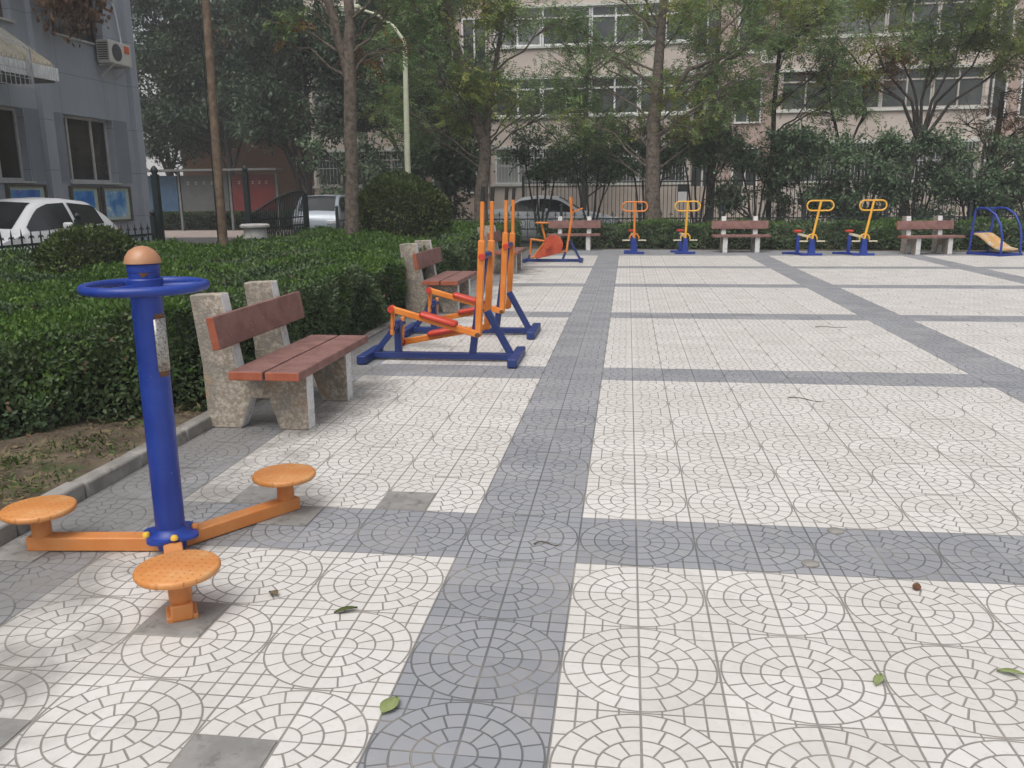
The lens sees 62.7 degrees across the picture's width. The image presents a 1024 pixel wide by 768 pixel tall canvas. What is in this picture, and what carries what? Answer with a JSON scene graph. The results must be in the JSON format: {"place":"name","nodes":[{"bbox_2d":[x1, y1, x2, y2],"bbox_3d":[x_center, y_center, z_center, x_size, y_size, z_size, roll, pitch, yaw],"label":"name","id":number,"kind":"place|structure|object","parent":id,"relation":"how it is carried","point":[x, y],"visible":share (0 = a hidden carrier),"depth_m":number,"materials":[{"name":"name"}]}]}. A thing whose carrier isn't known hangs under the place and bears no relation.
{"place":"outdoors","nodes":[
{"label":"outdoors","id":0,"kind":"place"},
{"bbox_2d":[0,197,118,252],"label":"hatchback car","id":1,"kind":"object","parent":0,"point":[36,215],"visible":0.35,"depth_m":14.50,"materials":[{"name":"white paint"}]},
{"bbox_2d":[0,0,151,243],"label":"office building","id":2,"kind":"structure","parent":0,"point":[79,123],"depth_m":18.76,"materials":[{"name":"paint"}]},
{"bbox_2d":[0,106,36,182],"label":"window","id":3,"kind":"structure","parent":2,"relation":"in","point":[11,166],"depth_m":16.97,"materials":[{"name":"glass"}]},
{"bbox_2d":[4,184,47,198],"bbox_3d":[-9.886,-3.683,17.197,0.080,0.781,1.145,1,13,8],"label":"poster board","id":4,"kind":"object","parent":2,"relation":"attached to","point":[24,190],"visible":0.41,"depth_m":17.10,"materials":[{"name":"blue metal"}]},
{"bbox_2d":[0,27,58,88],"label":"entrance canopy","id":5,"kind":"object","parent":2,"relation":"attached to","point":[22,63],"visible":1,"depth_m":15.35,"materials":[{"name":"grey metal"}]},
{"bbox_2d":[32,0,112,47],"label":"dry creeper","id":6,"kind":"object","parent":2,"relation":"attached to","point":[61,6],"visible":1,"depth_m":17.71,"materials":[{"name":"brown plant"}]},
{"bbox_2d":[52,0,95,45],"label":"window","id":7,"kind":"structure","parent":2,"relation":"in","point":[85,38],"depth_m":18.86,"materials":[{"name":"glass"}]},
{"bbox_2d":[68,186,102,213],"bbox_3d":[-9.634,-4.089,19.026,0.080,0.761,1.025,1,13,8],"label":"poster board","id":8,"kind":"object","parent":2,"relation":"attached to","point":[91,195],"visible":0.48,"depth_m":19.09,"materials":[{"name":"blue metal"}]},
{"bbox_2d":[63,115,121,184],"bbox_3d":[-9.698,-5.342,19.277,0.305,1.485,1.860,1,13,8],"label":"window","id":9,"kind":"structure","parent":2,"relation":"in","point":[86,138],"depth_m":19.40,"materials":[{"name":"glass"}]},
{"bbox_2d":[96,39,131,79],"bbox_3d":[-9.298,-7.558,19.643,0.400,0.792,0.893,1,13,8],"label":"air conditioner","id":10,"kind":"object","parent":2,"relation":"attached to","point":[115,54],"visible":1,"depth_m":19.38,"materials":[{"name":"metal"}]},
{"bbox_2d":[100,186,133,221],"bbox_3d":[-9.474,-4.322,20.187,0.080,0.821,1.135,1,13,8],"label":"poster board","id":11,"kind":"object","parent":2,"relation":"attached to","point":[117,204],"visible":0.86,"depth_m":20.19,"materials":[{"name":"blue metal"}]},
{"bbox_2d":[137,60,182,175],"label":"building","id":12,"kind":"structure","parent":0,"point":[149,164],"depth_m":70.36,"materials":[{"name":"paint"}]},
{"bbox_2d":[164,230,290,237],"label":"lane yard","id":13,"kind":"structure","parent":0,"point":[192,233],"depth_m":34.93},
{"bbox_2d":[147,168,283,230],"bbox_3d":[-13.709,-8.168,37.348,7.300,2.665,0.900,1,13,8],"label":"notice board","id":14,"kind":"object","parent":13,"relation":"on","point":[181,194],"visible":0.75,"depth_m":37.31,"materials":[{"name":"grey metal"}]},
{"bbox_2d":[200,0,377,195],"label":"dark tree","id":15,"kind":"object","parent":13,"relation":"on","point":[261,118],"visible":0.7,"depth_m":31.69,"materials":[{"name":"green plant"}]},
{"bbox_2d":[291,131,398,206],"bbox_3d":[-6.034,-7.332,30.835,4.060,3.779,2.373,1,13,8],"label":"bushy tree","id":16,"kind":"object","parent":13,"relation":"on","point":[375,163],"visible":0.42,"depth_m":30.54,"materials":[{"name":"green plant"}]},
{"bbox_2d":[0,269,471,510],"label":"soil bed","id":17,"kind":"object","parent":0,"point":[28,470],"visible":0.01,"depth_m":4.88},
{"bbox_2d":[0,398,205,505],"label":"leaf litter","id":18,"kind":"object","parent":17,"relation":"on","point":[104,437],"visible":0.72,"depth_m":4.76,"materials":[{"name":"brown plant"}]},
{"bbox_2d":[0,400,206,499],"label":"weeds","id":19,"kind":"object","parent":17,"relation":"on","point":[16,462],"visible":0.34,"depth_m":4.72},
{"bbox_2d":[198,0,227,244],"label":"utility pole","id":20,"kind":"object","parent":17,"relation":"on","point":[218,190],"visible":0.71,"depth_m":15.36,"materials":[{"name":"brown wood"}]},
{"bbox_2d":[240,223,269,238],"bbox_3d":[-5.314,-2.861,17.478,0.600,0.930,0.596,1,13,8],"label":"stone stool","id":21,"kind":"object","parent":17,"relation":"on","point":[258,230],"visible":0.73,"depth_m":17.21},
{"bbox_2d":[0,217,522,439],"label":"clipped hedge","id":22,"kind":"object","parent":17,"relation":"on","point":[67,351],"visible":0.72,"depth_m":7.32,"materials":[{"name":"green plant"}]},
{"bbox_2d":[29,223,144,274],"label":"ball bush","id":23,"kind":"object","parent":22,"relation":"on","point":[79,247],"visible":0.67,"depth_m":9.52,"materials":[{"name":"green plant"}]},
{"bbox_2d":[252,0,441,234],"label":"street tree","id":24,"kind":"object","parent":17,"relation":"on","point":[345,50],"visible":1,"depth_m":15.34,"materials":[{"name":"grey plant"}]},
{"bbox_2d":[339,4,410,173],"bbox_3d":[-3.191,-5.934,20.005,1.575,5.771,0.200,1,13,8],"label":"street lamp","id":25,"kind":"object","parent":17,"relation":"on","point":[357,7],"visible":0.57,"depth_m":19.71,"materials":[{"name":"metal"}]},
{"bbox_2d":[358,171,453,237],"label":"ball bush","id":26,"kind":"object","parent":17,"relation":"on","point":[398,203],"visible":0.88,"depth_m":16.23,"materials":[{"name":"green plant"}]},
{"bbox_2d":[160,6,314,212],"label":"brick building","id":27,"kind":"structure","parent":0,"point":[254,158],"depth_m":45.94,"materials":[{"name":"brick"}]},
{"bbox_2d":[165,237,538,246],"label":"road","id":28,"kind":"structure","parent":0,"point":[215,240],"depth_m":28.91,"materials":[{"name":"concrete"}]},
{"bbox_2d":[293,194,344,230],"bbox_3d":[-6.634,-6.011,30.148,1.980,1.532,3.940,-1,13,0],"label":"minivan","id":29,"kind":"object","parent":28,"relation":"on","point":[322,210],"visible":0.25,"depth_m":28.56,"materials":[{"name":"silver paint"}]},
{"bbox_2d":[341,0,532,192],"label":"bushy tree","id":30,"kind":"object","parent":28,"relation":"on","point":[398,81],"visible":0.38,"depth_m":28.19,"materials":[{"name":"green plant"}]},
{"bbox_2d":[390,97,500,220],"bbox_3d":[-2.220,-6.403,25.180,3.567,4.439,2.549,4,13,19],"label":"bushy tree","id":31,"kind":"object","parent":28,"relation":"on","point":[449,170],"visible":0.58,"depth_m":24.61,"materials":[{"name":"green plant"}]},
{"bbox_2d":[497,119,581,232],"bbox_3d":[0.892,-6.012,24.909,2.615,3.700,1.866,1,13,8],"label":"tall shrub","id":32,"kind":"object","parent":28,"relation":"on","point":[561,162],"visible":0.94,"depth_m":24.64,"materials":[{"name":"green plant"}]},
{"bbox_2d":[488,195,618,236],"bbox_3d":[1.169,-5.191,26.402,4.360,1.441,2.040,1,13,8],"label":"sedan car","id":33,"kind":"object","parent":28,"relation":"on","point":[523,205],"visible":0.31,"depth_m":25.66,"materials":[{"name":"silver metal"}]},
{"bbox_2d":[557,121,632,219],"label":"tall shrub","id":34,"kind":"object","parent":28,"relation":"on","point":[598,163],"visible":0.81,"depth_m":24.21,"materials":[{"name":"green plant"}]},
{"bbox_2d":[603,112,696,230],"bbox_3d":[3.949,-5.876,23.996,2.830,3.778,2.048,1,13,8],"label":"tall shrub","id":35,"kind":"object","parent":28,"relation":"on","point":[637,144],"visible":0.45,"depth_m":23.68,"materials":[{"name":"green plant"}]},
{"bbox_2d":[660,118,744,223],"bbox_3d":[5.425,-5.800,23.992,2.678,3.612,1.906,1,13,8],"label":"tall shrub","id":36,"kind":"object","parent":28,"relation":"on","point":[701,157],"visible":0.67,"depth_m":23.64,"materials":[{"name":"green plant"}]},
{"bbox_2d":[661,0,796,221],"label":"slender tree","id":37,"kind":"object","parent":28,"relation":"on","point":[706,46],"visible":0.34,"depth_m":23.34,"materials":[{"name":"green plant"}]},
{"bbox_2d":[700,121,811,221],"bbox_3d":[6.810,-5.626,23.652,2.935,3.391,1.639,1,13,8],"label":"tall shrub","id":38,"kind":"object","parent":28,"relation":"on","point":[728,197],"visible":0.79,"depth_m":23.50,"materials":[{"name":"green plant"}]},
{"bbox_2d":[741,0,883,230],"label":"slender tree","id":39,"kind":"object","parent":28,"relation":"on","point":[812,43],"visible":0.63,"depth_m":23.13,"materials":[{"name":"green plant"}]},
{"bbox_2d":[764,119,874,231],"bbox_3d":[8.350,-5.539,23.110,3.045,3.434,2.140,1,13,8],"label":"tall shrub","id":40,"kind":"object","parent":28,"relation":"on","point":[806,143],"visible":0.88,"depth_m":22.81,"materials":[{"name":"green plant"}]},
{"bbox_2d":[780,37,921,191],"bbox_3d":[9.582,-7.049,24.326,3.720,5.808,1.982,1,13,8],"label":"tree","id":41,"kind":"object","parent":28,"relation":"on","point":[892,71],"visible":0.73,"depth_m":23.86,"materials":[{"name":"green plant"}]},
{"bbox_2d":[820,117,919,231],"bbox_3d":[9.633,-5.562,23.174,3.170,3.434,1.794,1,13,8],"label":"tall shrub","id":42,"kind":"object","parent":28,"relation":"on","point":[877,162],"visible":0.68,"depth_m":22.81,"materials":[{"name":"green plant"}]},
{"bbox_2d":[806,0,1023,218],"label":"spreading tree","id":43,"kind":"object","parent":28,"relation":"on","point":[972,35],"visible":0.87,"depth_m":23.72,"materials":[{"name":"green plant"}]},
{"bbox_2d":[869,122,982,231],"bbox_3d":[11.201,-5.487,23.104,3.012,3.283,2.055,1,13,8],"label":"tall shrub","id":44,"kind":"object","parent":28,"relation":"on","point":[936,143],"visible":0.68,"depth_m":22.77,"materials":[{"name":"green plant"}]},
{"bbox_2d":[921,143,1019,220],"bbox_3d":[12.426,-5.211,23.069,2.689,2.744,2.082,1,13,8],"label":"tall shrub","id":45,"kind":"object","parent":28,"relation":"on","point":[982,188],"visible":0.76,"depth_m":22.68,"materials":[{"name":"green plant"}]},
{"bbox_2d":[924,75,1023,231],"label":"olive tree","id":46,"kind":"object","parent":28,"relation":"on","point":[998,124],"visible":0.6,"depth_m":24.85,"materials":[{"name":"green plant"}]},
{"bbox_2d":[980,132,1023,231],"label":"tall shrub","id":47,"kind":"object","parent":28,"relation":"on","point":[1019,190],"visible":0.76,"depth_m":22.46,"materials":[{"name":"green plant"}]},
{"bbox_2d":[986,0,1023,205],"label":"olive tree","id":48,"kind":"object","parent":28,"relation":"on","point":[1013,65],"visible":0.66,"depth_m":22.50,"materials":[{"name":"green plant"}]},
{"bbox_2d":[0,248,1023,767],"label":"plaza paving","id":49,"kind":"structure","parent":0,"point":[668,458],"depth_m":3.54,"materials":[{"name":"tile"}]},
{"bbox_2d":[0,486,435,767],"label":"cement patch tiles","id":50,"kind":"object","parent":49,"relation":"on","point":[205,751],"visible":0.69,"depth_m":2.97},
{"bbox_2d":[0,246,315,623],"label":"waist twister","id":51,"kind":"object","parent":50,"relation":"on","point":[176,570],"visible":1,"depth_m":3.48,"materials":[{"name":"blue metal"}]},
{"bbox_2d":[190,280,367,429],"bbox_3d":[-1.597,-0.235,5.829,0.799,0.880,1.400,1,13,8],"label":"park bench","id":52,"kind":"object","parent":49,"relation":"on","point":[279,371],"visible":1,"depth_m":5.47,"materials":[{"name":"concrete"}]},
{"bbox_2d":[380,696,398,713],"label":"fallen leaf","id":53,"kind":"object","parent":49,"relation":"on","point":[388,704],"visible":1,"depth_m":2.49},
{"bbox_2d":[399,240,476,312],"bbox_3d":[-0.975,-1.444,11.149,0.799,0.880,1.400,1,13,8],"label":"park bench","id":54,"kind":"object","parent":49,"relation":"on","point":[417,283],"visible":0.81,"depth_m":10.77,"materials":[{"name":"stone"}]},
{"bbox_2d":[356,186,525,367],"bbox_3d":[-0.641,-0.976,7.536,1.450,1.539,0.660,1,13,8],"label":"elliptical walker","id":55,"kind":"object","parent":49,"relation":"on","point":[485,270],"visible":1,"depth_m":7.58,"materials":[{"name":"blue metal"}]},
{"bbox_2d":[404,187,540,338],"bbox_3d":[-0.449,-1.301,8.967,1.450,1.539,0.660,1,13,8],"label":"elliptical walker","id":56,"kind":"object","parent":49,"relation":"on","point":[508,298],"visible":0.93,"depth_m":8.97,"materials":[{"name":"blue metal"}]},
{"bbox_2d":[477,225,525,273],"bbox_3d":[-0.202,-2.619,16.311,0.799,0.880,1.400,1,13,8],"label":"park bench","id":57,"kind":"object","parent":49,"relation":"on","point":[517,255],"visible":0.53,"depth_m":15.95,"materials":[{"name":"stone"}]},
{"bbox_2d":[522,197,582,262],"bbox_3d":[0.903,-3.387,18.468,1.315,1.396,0.500,1,13,8],"label":"exercise bike","id":58,"kind":"object","parent":49,"relation":"on","point":[551,245],"visible":1,"depth_m":18.48,"materials":[{"name":"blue metal"}]},
{"bbox_2d":[547,216,600,250],"bbox_3d":[1.660,-4.029,22.465,1.400,0.880,0.799,1,13,8],"label":"park bench","id":59,"kind":"object","parent":49,"relation":"on","point":[589,224],"visible":0.8,"depth_m":22.49,"materials":[{"name":"red wood"}]},
{"bbox_2d":[622,201,647,253],"bbox_3d":[3.054,-3.914,20.980,0.642,1.276,0.650,1,13,8],"label":"rider machine","id":60,"kind":"object","parent":49,"relation":"on","point":[633,249],"visible":1,"depth_m":20.73,"materials":[{"name":"blue metal"}]},
{"bbox_2d":[670,201,700,253],"bbox_3d":[4.295,-3.888,20.815,0.653,1.276,0.650,1,13,6],"label":"rider machine","id":61,"kind":"object","parent":49,"relation":"on","point":[684,247],"visible":1,"depth_m":20.58,"materials":[{"name":"blue metal"}]},
{"bbox_2d":[711,216,770,252],"bbox_3d":[5.740,-3.772,21.164,1.400,0.880,0.799,1,13,8],"label":"park bench","id":62,"kind":"object","parent":49,"relation":"on","point":[754,225],"visible":1,"depth_m":21.19,"materials":[{"name":"red wood"}]},
{"bbox_2d":[782,200,834,255],"bbox_3d":[6.902,-3.688,19.825,1.140,1.276,0.536,13,18,45],"label":"rider machine","id":63,"kind":"object","parent":49,"relation":"on","point":[811,250],"visible":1,"depth_m":19.69,"materials":[{"name":"blue metal"}]},
{"bbox_2d":[832,199,887,255],"bbox_3d":[8.062,-3.664,19.670,1.140,1.276,0.536,13,18,45],"label":"rider machine","id":64,"kind":"object","parent":49,"relation":"on","point":[863,250],"visible":1,"depth_m":19.53,"materials":[{"name":"blue metal"}]},
{"bbox_2d":[896,216,964,254],"bbox_3d":[9.868,-3.542,19.975,1.400,0.880,0.799,-1,13,-4],"label":"park bench","id":65,"kind":"object","parent":49,"relation":"on","point":[906,225],"visible":1,"depth_m":20.02,"materials":[{"name":"red wood"}]},
{"bbox_2d":[966,206,1022,255],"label":"stretching frame","id":66,"kind":"object","parent":49,"relation":"on","point":[991,239],"visible":1,"depth_m":19.38,"materials":[{"name":"blue metal"}]},
{"bbox_2d":[165,228,1013,334],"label":"ground","id":67,"kind":"structure","parent":0,"point":[526,247],"depth_m":23.60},
{"bbox_2d":[0,210,157,251],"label":"iron fence","id":68,"kind":"object","parent":67,"relation":"on","point":[153,225],"visible":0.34,"depth_m":13.00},
{"bbox_2d":[130,0,247,175],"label":"dark tree","id":69,"kind":"object","parent":67,"relation":"on","point":[160,144],"visible":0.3,"depth_m":41.31,"materials":[{"name":"green plant"}]},
{"bbox_2d":[134,0,305,174],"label":"dark tree","id":70,"kind":"object","parent":67,"relation":"on","point":[183,114],"visible":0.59,"depth_m":39.28,"materials":[{"name":"green plant"}]},
{"bbox_2d":[163,208,293,229],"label":"hedge","id":71,"kind":"object","parent":67,"relation":"on","point":[205,220],"visible":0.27,"depth_m":39.04,"materials":[{"name":"green plant"}]},
{"bbox_2d":[150,165,309,240],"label":"iron gate","id":72,"kind":"structure","parent":67,"relation":"on","point":[156,193],"depth_m":19.94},
{"bbox_2d":[198,0,310,199],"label":"dark tree","id":73,"kind":"object","parent":67,"relation":"on","point":[295,175],"visible":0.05,"depth_m":40.05,"materials":[{"name":"green plant"}]},
{"bbox_2d":[0,248,527,546],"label":"kerb","id":74,"kind":"structure","parent":67,"relation":"on","point":[87,485],"depth_m":4.50,"materials":[{"name":"concrete"}]},
{"bbox_2d":[309,0,509,188],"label":"dark tree","id":75,"kind":"object","parent":67,"relation":"on","point":[368,27],"visible":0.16,"depth_m":30.91,"materials":[{"name":"green plant"}]},
{"bbox_2d":[360,0,618,221],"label":"street tree","id":76,"kind":"object","parent":67,"relation":"on","point":[492,15],"visible":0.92,"depth_m":22.53,"materials":[{"name":"green plant"}]},
{"bbox_2d":[335,202,721,242],"bbox_3d":[0.308,-4.490,23.835,11.000,1.200,0.095,1,13,8],"label":"iron fence","id":77,"kind":"object","parent":67,"relation":"on","point":[639,218],"visible":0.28,"depth_m":23.59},
{"bbox_2d":[507,0,702,207],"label":"bushy tree","id":78,"kind":"object","parent":67,"relation":"on","point":[647,47],"visible":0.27,"depth_m":29.48,"materials":[{"name":"green plant"}]},
{"bbox_2d":[522,171,976,231],"bbox_3d":[8.038,-6.182,28.955,15.490,2.100,0.090,1,13,8],"label":"barred fence","id":79,"kind":"object","parent":67,"relation":"on","point":[585,202],"visible":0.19,"depth_m":29.18,"materials":[{"name":"black metal"}]},
{"bbox_2d":[303,0,1023,226],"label":"apartment building","id":80,"kind":"structure","parent":0,"point":[500,179],"depth_m":34.73,"materials":[{"name":"brown paint"}]},
{"bbox_2d":[316,151,366,185],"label":"window","id":81,"kind":"structure","parent":80,"relation":"in","point":[331,169],"depth_m":37.64,"materials":[{"name":"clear glass"}]},
{"bbox_2d":[365,150,412,178],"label":"window","id":82,"kind":"structure","parent":80,"relation":"in","point":[393,163],"depth_m":37.15,"materials":[{"name":"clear glass"}]},
{"bbox_2d":[461,18,486,61],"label":"window","id":83,"kind":"structure","parent":80,"relation":"in","point":[468,32],"depth_m":36.66,"materials":[{"name":"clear glass"}]},
{"bbox_2d":[494,8,541,46],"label":"window","id":84,"kind":"structure","parent":80,"relation":"in","point":[538,40],"depth_m":35.22,"materials":[{"name":"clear glass"}]},
{"bbox_2d":[495,148,541,183],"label":"window","id":85,"kind":"structure","parent":80,"relation":"in","point":[502,171],"depth_m":36.51,"materials":[{"name":"clear glass"}]},
{"bbox_2d":[495,79,541,116],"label":"window","id":86,"kind":"structure","parent":80,"relation":"in","point":[526,82],"depth_m":35.80,"materials":[{"name":"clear glass"}]},
{"bbox_2d":[542,78,589,115],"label":"window","id":87,"kind":"structure","parent":80,"relation":"in","point":[547,82],"depth_m":35.53,"materials":[{"name":"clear glass"}]},
{"bbox_2d":[542,6,590,45],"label":"window","id":88,"kind":"structure","parent":80,"relation":"in","point":[544,41],"depth_m":34.92,"materials":[{"name":"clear glass"}]},
{"bbox_2d":[590,77,638,114],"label":"window","id":89,"kind":"structure","parent":80,"relation":"in","point":[614,82],"depth_m":35.24,"materials":[{"name":"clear glass"}]},
{"bbox_2d":[591,4,640,42],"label":"window","id":90,"kind":"structure","parent":80,"relation":"in","point":[597,11],"depth_m":34.64,"materials":[{"name":"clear glass"}]},
{"bbox_2d":[637,145,686,182],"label":"window","id":91,"kind":"structure","parent":80,"relation":"in","point":[673,178],"depth_m":35.61,"materials":[{"name":"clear glass"}]},
{"bbox_2d":[639,75,689,113],"bbox_3d":[6.322,-12.041,34.960,2.022,1.510,0.080,1,13,8],"label":"window","id":92,"kind":"structure","parent":80,"relation":"in","point":[646,98],"depth_m":35.04,"materials":[{"name":"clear glass"}]},
{"bbox_2d":[641,3,691,41],"bbox_3d":[6.297,-14.772,34.343,2.022,1.510,0.080,1,13,8],"label":"window","id":93,"kind":"structure","parent":80,"relation":"in","point":[656,8],"depth_m":34.38,"materials":[{"name":"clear glass"}]},
{"bbox_2d":[734,78,762,123],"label":"window","id":94,"kind":"structure","parent":80,"relation":"in","point":[744,119],"depth_m":35.78,"materials":[{"name":"clear glass"}]},
{"bbox_2d":[780,71,830,110],"bbox_3d":[11.937,-11.913,34.164,1.923,1.510,0.080,1,13,8],"label":"window","id":95,"kind":"structure","parent":80,"relation":"in","point":[793,80],"depth_m":34.20,"materials":[{"name":"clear glass"}]},
{"bbox_2d":[826,142,875,178],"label":"window","id":96,"kind":"structure","parent":80,"relation":"in","point":[855,170],"depth_m":34.53,"materials":[{"name":"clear glass"}]},
{"bbox_2d":[831,70,881,108],"bbox_3d":[13.860,-11.869,33.892,1.923,1.510,0.080,1,13,8],"label":"window","id":97,"kind":"structure","parent":80,"relation":"in","point":[875,105],"depth_m":33.91,"materials":[{"name":"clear glass"}]},
{"bbox_2d":[835,0,887,35],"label":"window","id":98,"kind":"structure","parent":80,"relation":"in","point":[884,22],"depth_m":33.35,"materials":[{"name":"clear glass"}]},
{"bbox_2d":[880,69,932,107],"bbox_3d":[15.778,-11.825,33.618,1.923,1.510,0.080,1,13,8],"label":"window","id":99,"kind":"structure","parent":80,"relation":"in","point":[892,103],"depth_m":33.64,"materials":[{"name":"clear glass"}]},
{"bbox_2d":[886,0,940,33],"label":"window","id":100,"kind":"structure","parent":80,"relation":"in","point":[890,16],"depth_m":33.02,"materials":[{"name":"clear glass"}]},
{"bbox_2d":[925,141,979,177],"bbox_3d":[17.719,-9.032,33.883,1.923,1.510,0.248,1,13,8],"label":"window","id":101,"kind":"structure","parent":80,"relation":"in","point":[935,157],"depth_m":33.90,"materials":[{"name":"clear glass"}]},
{"bbox_2d":[931,67,985,106],"bbox_3d":[17.706,-11.782,33.346,1.923,1.510,0.080,1,13,8],"label":"window","id":102,"kind":"structure","parent":80,"relation":"in","point":[967,82],"depth_m":33.36,"materials":[{"name":"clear glass"}]},
{"bbox_2d":[938,0,993,31],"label":"window","id":103,"kind":"structure","parent":80,"relation":"in","point":[942,5],"depth_m":32.78,"materials":[{"name":"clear glass"}]},
{"bbox_2d":[986,71,1009,118],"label":"window","id":104,"kind":"structure","parent":80,"relation":"in","point":[993,83],"depth_m":34.26,"materials":[{"name":"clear glass"}]},
{"bbox_2d":[518,184,959,231],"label":"garden wall","id":105,"kind":"structure","parent":0,"point":[609,193],"depth_m":31.53,"materials":[{"name":"paint"}]},
{"bbox_2d":[527,246,1023,251],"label":"soil strip","id":106,"kind":"object","parent":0,"point":[800,249],"visible":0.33,"depth_m":21.64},
{"bbox_2d":[528,0,836,231],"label":"street tree","id":107,"kind":"object","parent":106,"relation":"on","point":[659,99],"visible":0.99,"depth_m":22.16,"materials":[{"name":"green plant"}]},
{"bbox_2d":[536,216,1023,251],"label":"clipped hedge","id":108,"kind":"object","parent":106,"relation":"on","point":[783,236],"visible":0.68,"depth_m":21.75,"materials":[{"name":"green plant"}]},
{"bbox_2d":[722,201,1023,231],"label":"iron fence","id":109,"kind":"object","parent":106,"relation":"on","point":[970,210],"visible":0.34,"depth_m":22.55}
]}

